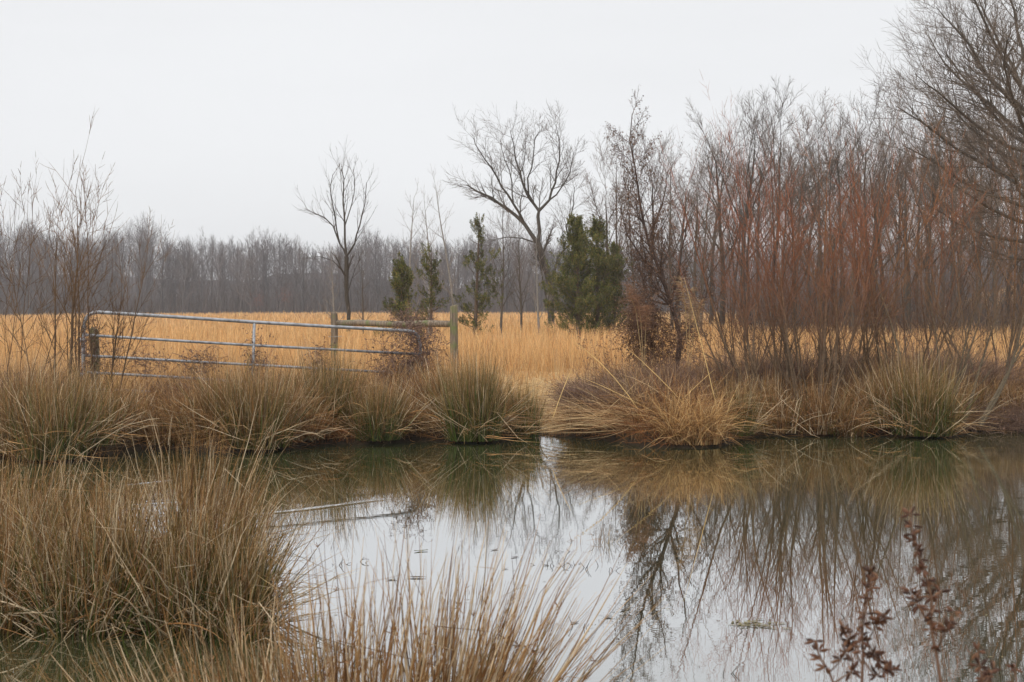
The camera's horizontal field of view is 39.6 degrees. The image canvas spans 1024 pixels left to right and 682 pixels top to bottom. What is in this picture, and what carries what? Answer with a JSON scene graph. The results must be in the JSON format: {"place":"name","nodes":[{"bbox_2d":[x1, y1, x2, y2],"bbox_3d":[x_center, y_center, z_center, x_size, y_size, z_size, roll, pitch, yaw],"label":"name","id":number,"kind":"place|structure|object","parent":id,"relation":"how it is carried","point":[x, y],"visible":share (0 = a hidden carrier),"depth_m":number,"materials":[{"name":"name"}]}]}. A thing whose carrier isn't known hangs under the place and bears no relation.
{"place":"outdoors","nodes":[
{"label":"outdoors","id":0,"kind":"place"},
{"bbox_2d":[0,431,1023,681],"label":"water","id":1,"kind":"structure","parent":0,"point":[708,549],"depth_m":10.17,"materials":[{"name":"liquid"}]},
{"bbox_2d":[0,420,98,543],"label":"rush clump","id":2,"kind":"object","parent":1,"relation":"on","point":[2,487],"visible":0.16,"depth_m":9.47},
{"bbox_2d":[0,460,131,643],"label":"rush clump","id":3,"kind":"object","parent":1,"relation":"on","point":[7,584],"visible":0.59,"depth_m":7.54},
{"bbox_2d":[0,431,185,569],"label":"rush clump","id":4,"kind":"object","parent":1,"relation":"on","point":[41,494],"visible":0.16,"depth_m":8.89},
{"bbox_2d":[0,472,219,647],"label":"rush clump","id":5,"kind":"object","parent":1,"relation":"on","point":[44,623],"visible":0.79,"depth_m":7.39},
{"bbox_2d":[0,445,227,587],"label":"rush clump","id":6,"kind":"object","parent":1,"relation":"on","point":[63,528],"visible":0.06,"depth_m":8.45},
{"bbox_2d":[2,455,326,642],"bbox_3d":[-2.025,1.125,7.870,1.674,0.986,1.680,-1,2,-35],"label":"rush clump","id":7,"kind":"object","parent":1,"relation":"on","point":[123,524],"visible":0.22,"depth_m":7.69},
{"bbox_2d":[43,393,343,590],"bbox_3d":[-1.830,0.940,8.466,1.694,1.307,2.075,0,1,0],"label":"rush clump","id":8,"kind":"object","parent":1,"relation":"on","point":[189,482],"visible":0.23,"depth_m":8.43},
{"bbox_2d":[62,479,330,650],"bbox_3d":[-1.734,1.169,7.548,1.522,0.891,1.376,1,1,25],"label":"rush clump","id":9,"kind":"object","parent":1,"relation":"in","point":[170,618],"visible":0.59,"depth_m":7.37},
{"bbox_2d":[89,471,362,624],"bbox_3d":[-1.581,1.172,7.880,1.557,0.869,1.443,1,2,38],"label":"rush clump","id":10,"kind":"object","parent":1,"relation":"on","point":[238,534],"visible":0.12,"depth_m":7.91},
{"bbox_2d":[120,519,352,656],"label":"rush clump","id":11,"kind":"object","parent":1,"relation":"in","point":[247,598],"visible":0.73,"depth_m":7.34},
{"bbox_2d":[219,519,505,681],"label":"rush clump","id":12,"kind":"object","parent":1,"relation":"in","point":[383,675],"visible":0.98,"depth_m":3.95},
{"bbox_2d":[330,510,666,681],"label":"rush clump","id":13,"kind":"object","parent":1,"relation":"in","point":[477,673],"visible":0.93,"depth_m":4.24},
{"bbox_2d":[0,264,1023,463],"bbox_3d":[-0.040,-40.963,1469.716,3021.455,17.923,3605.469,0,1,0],"label":"ground","id":14,"kind":"structure","parent":0,"point":[615,438],"depth_m":18.18,"materials":[{"name":"brown plant"}]},
{"bbox_2d":[0,338,123,453],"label":"rush clump","id":15,"kind":"object","parent":14,"relation":"on","point":[12,405],"visible":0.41,"depth_m":16.05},
{"bbox_2d":[0,151,125,373],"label":"willow sapling","id":16,"kind":"object","parent":14,"relation":"on","point":[22,257],"visible":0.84,"depth_m":19.21,"materials":[{"name":"brown plant"}]},
{"bbox_2d":[0,108,129,391],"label":"willow sapling","id":17,"kind":"object","parent":14,"relation":"on","point":[73,295],"visible":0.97,"depth_m":17.70,"materials":[{"name":"brown plant"}]},
{"bbox_2d":[0,340,144,462],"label":"rush clump","id":18,"kind":"object","parent":14,"relation":"on","point":[51,430],"visible":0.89,"depth_m":15.64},
{"bbox_2d":[5,356,163,446],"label":"rush clump","id":19,"kind":"object","parent":14,"relation":"on","point":[108,442],"visible":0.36,"depth_m":16.14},
{"bbox_2d":[29,163,174,405],"bbox_3d":[-5.135,-0.652,18.252,1.952,3.423,1.202,-1,1,-24],"label":"willow sapling","id":20,"kind":"object","parent":14,"relation":"on","point":[115,337],"visible":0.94,"depth_m":18.26,"materials":[{"name":"brown plant"}]},
{"bbox_2d":[88,372,163,432],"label":"rush clump","id":21,"kind":"object","parent":14,"relation":"on","point":[132,418],"visible":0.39,"depth_m":16.91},
{"bbox_2d":[122,388,203,444],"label":"rush clump","id":22,"kind":"object","parent":14,"relation":"on","point":[160,433],"visible":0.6,"depth_m":17.00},
{"bbox_2d":[128,372,255,440],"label":"rush clump","id":23,"kind":"object","parent":14,"relation":"on","point":[183,416],"visible":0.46,"depth_m":16.97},
{"bbox_2d":[151,344,296,436],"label":"rush clump","id":24,"kind":"object","parent":14,"relation":"on","point":[211,392],"visible":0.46,"depth_m":16.87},
{"bbox_2d":[5,591,443,681],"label":"rush clump","id":25,"kind":"object","parent":14,"relation":"on","point":[227,667],"visible":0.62,"depth_m":4.37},
{"bbox_2d":[13,599,469,681],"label":"rush clump","id":26,"kind":"object","parent":14,"relation":"on","point":[190,668],"visible":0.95,"depth_m":4.06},
{"bbox_2d":[80,310,427,391],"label":"steel gate","id":27,"kind":"structure","parent":14,"relation":"on","point":[254,323],"depth_m":20.20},
{"bbox_2d":[163,343,228,383],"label":"vine","id":28,"kind":"object","parent":27,"relation":"attached to","point":[197,359],"visible":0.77,"depth_m":20.02,"materials":[{"name":"brown plant"}]},
{"bbox_2d":[350,295,455,384],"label":"vine","id":29,"kind":"object","parent":27,"relation":"attached to","point":[411,359],"visible":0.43,"depth_m":21.07,"materials":[{"name":"brown plant"}]},
{"bbox_2d":[169,346,339,452],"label":"rush clump","id":30,"kind":"object","parent":14,"relation":"on","point":[264,408],"visible":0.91,"depth_m":16.69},
{"bbox_2d":[275,381,349,440],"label":"rush clump","id":31,"kind":"object","parent":14,"relation":"on","point":[311,437],"visible":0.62,"depth_m":17.35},
{"bbox_2d":[242,330,402,428],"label":"rush clump","id":32,"kind":"object","parent":14,"relation":"on","point":[335,382],"visible":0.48,"depth_m":17.89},
{"bbox_2d":[169,567,487,681],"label":"rush clump","id":33,"kind":"object","parent":14,"relation":"on","point":[271,664],"visible":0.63,"depth_m":4.23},
{"bbox_2d":[294,139,379,330],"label":"bare tree","id":34,"kind":"object","parent":14,"relation":"on","point":[347,264],"visible":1,"depth_m":57.92,"materials":[{"name":"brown plant"}]},
{"bbox_2d":[322,375,440,441],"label":"rush clump","id":35,"kind":"object","parent":14,"relation":"on","point":[387,424],"visible":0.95,"depth_m":17.69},
{"bbox_2d":[328,304,458,377],"bbox_3d":[-2.382,0.153,28.260,3.766,1.759,0.255,1,2,43],"label":"wooden fence","id":36,"kind":"object","parent":14,"relation":"on","point":[452,323],"visible":0.68,"depth_m":27.70,"materials":[{"name":"brown wood"}]},
{"bbox_2d":[348,365,440,431],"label":"rush clump","id":37,"kind":"object","parent":14,"relation":"on","point":[403,399],"visible":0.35,"depth_m":18.00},
{"bbox_2d":[373,251,425,337],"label":"cedar tree","id":38,"kind":"object","parent":14,"relation":"on","point":[403,295],"visible":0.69,"depth_m":49.91,"materials":[{"name":"green plant"}]},
{"bbox_2d":[411,242,450,339],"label":"cedar tree","id":39,"kind":"object","parent":14,"relation":"on","point":[432,281],"visible":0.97,"depth_m":53.90,"materials":[{"name":"green plant"}]},
{"bbox_2d":[405,349,515,423],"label":"rush clump","id":40,"kind":"object","parent":14,"relation":"on","point":[435,385],"visible":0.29,"depth_m":18.49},
{"bbox_2d":[452,212,503,337],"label":"cedar tree","id":41,"kind":"object","parent":14,"relation":"on","point":[484,296],"visible":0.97,"depth_m":57.77,"materials":[{"name":"green plant"}]},
{"bbox_2d":[401,342,555,441],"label":"rush clump","id":42,"kind":"object","parent":14,"relation":"on","point":[479,404],"visible":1,"depth_m":17.75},
{"bbox_2d":[480,184,523,334],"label":"sapling","id":43,"kind":"object","parent":14,"relation":"on","point":[502,289],"visible":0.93,"depth_m":65.93,"materials":[{"name":"brown plant"}]},
{"bbox_2d":[0,211,1020,315],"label":"wood","id":44,"kind":"object","parent":14,"relation":"on","point":[192,278],"visible":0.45,"depth_m":246.79,"materials":[{"name":"plant"}]},
{"bbox_2d":[0,285,1023,416],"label":"field grass","id":45,"kind":"structure","parent":14,"relation":"on","point":[546,346],"depth_m":39.35,"materials":[{"name":"plant"}]},
{"bbox_2d":[440,100,597,326],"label":"bare tree","id":46,"kind":"object","parent":14,"relation":"on","point":[542,260],"visible":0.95,"depth_m":90.05,"materials":[{"name":"brown plant"}]},
{"bbox_2d":[502,192,537,332],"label":"sapling","id":47,"kind":"object","parent":14,"relation":"on","point":[521,298],"visible":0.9,"depth_m":67.79,"materials":[{"name":"brown plant"}]},
{"bbox_2d":[497,372,563,438],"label":"rush clump","id":48,"kind":"object","parent":14,"relation":"on","point":[526,430],"visible":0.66,"depth_m":18.53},
{"bbox_2d":[539,212,619,343],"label":"cedar tree","id":49,"kind":"object","parent":14,"relation":"on","point":[577,241],"visible":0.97,"depth_m":57.69,"materials":[{"name":"green plant"}]},
{"bbox_2d":[553,214,634,334],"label":"cedar tree","id":50,"kind":"object","parent":14,"relation":"on","point":[608,261],"visible":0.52,"depth_m":59.71,"materials":[{"name":"green plant"}]},
{"bbox_2d":[593,241,632,335],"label":"cedar tree","id":51,"kind":"object","parent":14,"relation":"on","point":[613,248],"visible":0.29,"depth_m":61.89,"materials":[{"name":"green plant"}]},
{"bbox_2d":[577,126,649,331],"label":"bare tree","id":52,"kind":"object","parent":14,"relation":"on","point":[595,203],"visible":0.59,"depth_m":63.71,"materials":[{"name":"brown plant"}]},
{"bbox_2d":[525,357,727,417],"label":"bramble","id":53,"kind":"object","parent":14,"relation":"on","point":[586,393],"visible":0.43,"depth_m":18.67,"materials":[{"name":"brown plant"}]},
{"bbox_2d":[574,342,721,391],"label":"bramble","id":54,"kind":"object","parent":14,"relation":"on","point":[623,374],"visible":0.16,"depth_m":20.16,"materials":[{"name":"brown plant"}]},
{"bbox_2d":[589,86,732,367],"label":"vine hung shrub","id":55,"kind":"object","parent":14,"relation":"on","point":[654,271],"visible":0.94,"depth_m":22.02,"materials":[{"name":"brown plant"}]},
{"bbox_2d":[603,263,722,374],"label":"vine","id":56,"kind":"object","parent":55,"relation":"hanging from","point":[653,345],"visible":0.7,"depth_m":21.54,"materials":[{"name":"brown plant"}]},
{"bbox_2d":[518,355,804,438],"bbox_3d":[1.736,0.673,18.113,3.936,1.005,3.291,0,1,0],"label":"fallen straw","id":57,"kind":"object","parent":14,"relation":"on","point":[599,419],"visible":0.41,"depth_m":18.00,"materials":[{"name":"beige plant"}]},
{"bbox_2d":[644,133,699,328],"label":"sapling","id":58,"kind":"object","parent":14,"relation":"on","point":[669,243],"visible":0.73,"depth_m":63.48,"materials":[{"name":"brown plant"}]},
{"bbox_2d":[606,124,738,328],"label":"bare tree","id":59,"kind":"object","parent":14,"relation":"on","point":[654,163],"visible":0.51,"depth_m":69.40,"materials":[{"name":"brown plant"}]},
{"bbox_2d":[633,145,717,323],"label":"bare tree","id":60,"kind":"object","parent":14,"relation":"on","point":[681,232],"visible":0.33,"depth_m":92.47,"materials":[{"name":"brown plant"}]},
{"bbox_2d":[637,131,735,328],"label":"bare tree","id":61,"kind":"object","parent":14,"relation":"on","point":[693,210],"visible":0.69,"depth_m":65.81,"materials":[{"name":"brown plant"}]},
{"bbox_2d":[622,380,767,449],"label":"grass tussock","id":62,"kind":"object","parent":14,"relation":"on","point":[708,425],"depth_m":17.28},
{"bbox_2d":[675,138,727,331],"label":"sapling","id":63,"kind":"object","parent":14,"relation":"on","point":[706,264],"visible":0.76,"depth_m":57.94,"materials":[{"name":"brown plant"}]},
{"bbox_2d":[672,131,753,324],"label":"bare tree","id":64,"kind":"object","parent":14,"relation":"on","point":[712,288],"visible":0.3,"depth_m":95.88,"materials":[{"name":"brown plant"}]},
{"bbox_2d":[637,346,803,400],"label":"bramble","id":65,"kind":"object","parent":14,"relation":"on","point":[715,381],"visible":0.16,"depth_m":19.77,"materials":[{"name":"brown plant"}]},
{"bbox_2d":[674,93,773,332],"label":"bare tree","id":66,"kind":"object","parent":14,"relation":"on","point":[721,240],"visible":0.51,"depth_m":71.06,"materials":[{"name":"brown plant"}]},
{"bbox_2d":[656,122,834,408],"bbox_3d":[3.182,-0.975,19.511,2.853,4.077,1.830,0,1,-8],"label":"willow shrub","id":67,"kind":"object","parent":14,"relation":"on","point":[770,309],"visible":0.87,"depth_m":19.38,"materials":[{"name":"brown plant"}]},
{"bbox_2d":[702,138,788,325],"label":"bare tree","id":68,"kind":"object","parent":14,"relation":"on","point":[737,263],"visible":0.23,"depth_m":87.52,"materials":[{"name":"brown plant"}]},
{"bbox_2d":[706,371,786,436],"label":"rush clump","id":69,"kind":"object","parent":14,"relation":"on","point":[750,427],"visible":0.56,"depth_m":18.16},
{"bbox_2d":[703,90,800,331],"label":"bare tree","id":70,"kind":"object","parent":14,"relation":"on","point":[751,141],"visible":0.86,"depth_m":67.93,"materials":[{"name":"brown plant"}]},
{"bbox_2d":[668,193,840,363],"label":"willow shrub","id":71,"kind":"object","parent":14,"relation":"on","point":[718,318],"visible":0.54,"depth_m":22.55,"materials":[{"name":"brown plant"}]},
{"bbox_2d":[673,330,850,389],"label":"bramble","id":72,"kind":"object","parent":14,"relation":"on","point":[729,373],"visible":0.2,"depth_m":20.36,"materials":[{"name":"brown plant"}]},
{"bbox_2d":[717,364,816,424],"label":"rush clump","id":73,"kind":"object","parent":14,"relation":"on","point":[772,386],"visible":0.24,"depth_m":19.07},
{"bbox_2d":[721,74,848,325],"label":"bare tree","id":74,"kind":"object","parent":14,"relation":"on","point":[779,115],"visible":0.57,"depth_m":75.62,"materials":[{"name":"brown plant"}]},
{"bbox_2d":[740,373,833,436],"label":"rush clump","id":75,"kind":"object","parent":14,"relation":"on","point":[788,417],"visible":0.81,"depth_m":18.76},
{"bbox_2d":[755,146,847,335],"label":"bare tree","id":76,"kind":"object","parent":14,"relation":"on","point":[785,232],"visible":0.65,"depth_m":59.27,"materials":[{"name":"brown plant"}]},
{"bbox_2d":[755,104,856,326],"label":"bare tree","id":77,"kind":"object","parent":14,"relation":"on","point":[793,165],"visible":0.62,"depth_m":69.86,"materials":[{"name":"brown plant"}]},
{"bbox_2d":[689,69,941,428],"bbox_3d":[3.977,-1.312,19.217,3.255,4.989,2.336,1,2,38],"label":"willow shrub","id":78,"kind":"object","parent":14,"relation":"on","point":[823,347],"visible":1,"depth_m":19.07,"materials":[{"name":"brown plant"}]},
{"bbox_2d":[769,87,862,321],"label":"bare tree","id":79,"kind":"object","parent":14,"relation":"on","point":[801,160],"visible":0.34,"depth_m":73.61,"materials":[{"name":"brown plant"}]},
{"bbox_2d":[727,319,926,395],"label":"bramble","id":80,"kind":"object","parent":14,"relation":"on","point":[849,376],"visible":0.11,"depth_m":20.58,"materials":[{"name":"brown plant"}]},
{"bbox_2d":[775,367,881,435],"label":"rush clump","id":81,"kind":"object","parent":14,"relation":"on","point":[822,426],"visible":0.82,"depth_m":18.72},
{"bbox_2d":[773,102,883,328],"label":"bare tree","id":82,"kind":"object","parent":14,"relation":"on","point":[837,172],"visible":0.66,"depth_m":66.40,"materials":[{"name":"brown plant"}]},
{"bbox_2d":[804,638,860,681],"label":"seed stalk","id":83,"kind":"object","parent":14,"relation":"on","point":[837,658],"visible":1,"depth_m":2.71,"materials":[{"name":"brown plant"}]},
{"bbox_2d":[768,76,921,331],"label":"bare tree","id":84,"kind":"object","parent":14,"relation":"on","point":[867,112],"visible":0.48,"depth_m":72.11,"materials":[{"name":"brown plant"}]},
{"bbox_2d":[812,146,886,334],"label":"bare tree","id":85,"kind":"object","parent":14,"relation":"on","point":[853,215],"visible":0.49,"depth_m":57.87,"materials":[{"name":"brown plant"}]},
{"bbox_2d":[811,384,891,436],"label":"rush clump","id":86,"kind":"object","parent":14,"relation":"on","point":[855,432],"visible":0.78,"depth_m":18.66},
{"bbox_2d":[696,242,1023,337],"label":"undergrowth","id":87,"kind":"object","parent":14,"relation":"on","point":[920,310],"visible":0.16,"depth_m":66.36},
{"bbox_2d":[838,565,901,681],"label":"seed stalk","id":88,"kind":"object","parent":14,"relation":"on","point":[874,654],"visible":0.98,"depth_m":2.81,"materials":[{"name":"brown plant"}]},
{"bbox_2d":[774,89,986,397],"bbox_3d":[4.899,-1.220,19.458,3.212,4.531,1.861,1,1,25],"label":"willow shrub","id":89,"kind":"object","parent":14,"relation":"on","point":[866,351],"visible":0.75,"depth_m":19.50,"materials":[{"name":"brown plant"}]},
{"bbox_2d":[833,101,932,330],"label":"bare tree","id":90,"kind":"object","parent":14,"relation":"on","point":[872,188],"visible":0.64,"depth_m":61.57,"materials":[{"name":"brown plant"}]},
{"bbox_2d":[811,102,988,389],"bbox_3d":[5.320,-1.147,19.628,2.560,4.373,1.669,0,1,0],"label":"willow shrub","id":91,"kind":"object","parent":14,"relation":"on","point":[881,315],"visible":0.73,"depth_m":19.58,"materials":[{"name":"brown plant"}]},
{"bbox_2d":[836,351,972,429],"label":"rush clump","id":92,"kind":"object","parent":14,"relation":"on","point":[878,391],"visible":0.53,"depth_m":18.78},
{"bbox_2d":[868,142,950,332],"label":"bare tree","id":93,"kind":"object","parent":14,"relation":"on","point":[906,250],"visible":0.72,"depth_m":56.84,"materials":[{"name":"brown plant"}]},
{"bbox_2d":[859,81,965,333],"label":"bare tree","id":94,"kind":"object","parent":14,"relation":"on","point":[905,275],"visible":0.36,"depth_m":67.83,"materials":[{"name":"brown plant"}]},
{"bbox_2d":[809,323,1016,403],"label":"bramble","id":95,"kind":"object","parent":14,"relation":"on","point":[960,356],"visible":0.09,"depth_m":20.85,"materials":[{"name":"brown plant"}]},
{"bbox_2d":[814,161,1023,426],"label":"willow shrub","id":96,"kind":"object","parent":14,"relation":"on","point":[992,403],"visible":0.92,"depth_m":19.04,"materials":[{"name":"brown plant"}]},
{"bbox_2d":[900,506,962,681],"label":"seed stalk","id":97,"kind":"object","parent":14,"relation":"on","point":[951,623],"visible":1,"depth_m":2.76,"materials":[{"name":"brown plant"}]},
{"bbox_2d":[848,342,1022,437],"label":"rush clump","id":98,"kind":"object","parent":14,"relation":"on","point":[931,404],"visible":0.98,"depth_m":18.45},
{"bbox_2d":[851,0,1023,278],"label":"bare tree","id":99,"kind":"object","parent":14,"relation":"on","point":[994,112],"visible":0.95,"depth_m":44.71,"materials":[{"name":"brown plant"}]},
{"bbox_2d":[862,149,1012,358],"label":"willow shrub","id":100,"kind":"object","parent":14,"relation":"on","point":[904,322],"visible":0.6,"depth_m":23.47,"materials":[{"name":"brown plant"}]},
{"bbox_2d":[889,94,992,329],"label":"bare tree","id":101,"kind":"object","parent":14,"relation":"on","point":[926,271],"visible":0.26,"depth_m":63.97,"materials":[{"name":"brown plant"}]},
{"bbox_2d":[884,62,1009,324],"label":"bare tree","id":102,"kind":"object","parent":14,"relation":"on","point":[951,272],"visible":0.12,"depth_m":69.94,"materials":[{"name":"brown plant"}]},
{"bbox_2d":[871,333,1023,396],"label":"bramble","id":103,"kind":"object","parent":14,"relation":"on","point":[987,368],"visible":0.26,"depth_m":20.68,"materials":[{"name":"brown plant"}]},
{"bbox_2d":[899,98,1023,371],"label":"willow shrub","id":104,"kind":"object","parent":14,"relation":"on","point":[1013,314],"visible":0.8,"depth_m":21.58,"materials":[{"name":"brown plant"}]},
{"bbox_2d":[916,148,1008,332],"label":"bare tree","id":105,"kind":"object","parent":14,"relation":"on","point":[959,261],"visible":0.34,"depth_m":57.86,"materials":[{"name":"brown plant"}]},
{"bbox_2d":[917,57,1023,326],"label":"bare tree","id":106,"kind":"object","parent":14,"relation":"on","point":[1007,286],"visible":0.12,"depth_m":65.99,"materials":[{"name":"brown plant"}]},
{"bbox_2d":[931,91,1023,333],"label":"bare tree","id":107,"kind":"object","parent":14,"relation":"on","point":[977,276],"visible":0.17,"depth_m":61.75,"materials":[{"name":"brown plant"}]},
{"bbox_2d":[934,136,1023,334],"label":"bare tree","id":108,"kind":"object","parent":14,"relation":"on","point":[995,270],"visible":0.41,"depth_m":55.98,"materials":[{"name":"brown plant"}]},
{"bbox_2d":[954,384,1023,434],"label":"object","id":109,"kind":"object","parent":14,"relation":"on","point":[1017,423],"visible":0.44,"depth_m":19.24,"materials":[{"name":"brown plant"}]},
{"bbox_2d":[0,0,1023,287],"label":"sky","id":110,"kind":"structure","parent":0,"point":[210,116],"materials":[{"name":"white"}]},
{"bbox_2d":[968,641,1001,681],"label":"seed stalk","id":111,"kind":"object","parent":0,"point":[986,676],"visible":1,"depth_m":2.77,"materials":[{"name":"brown plant"}]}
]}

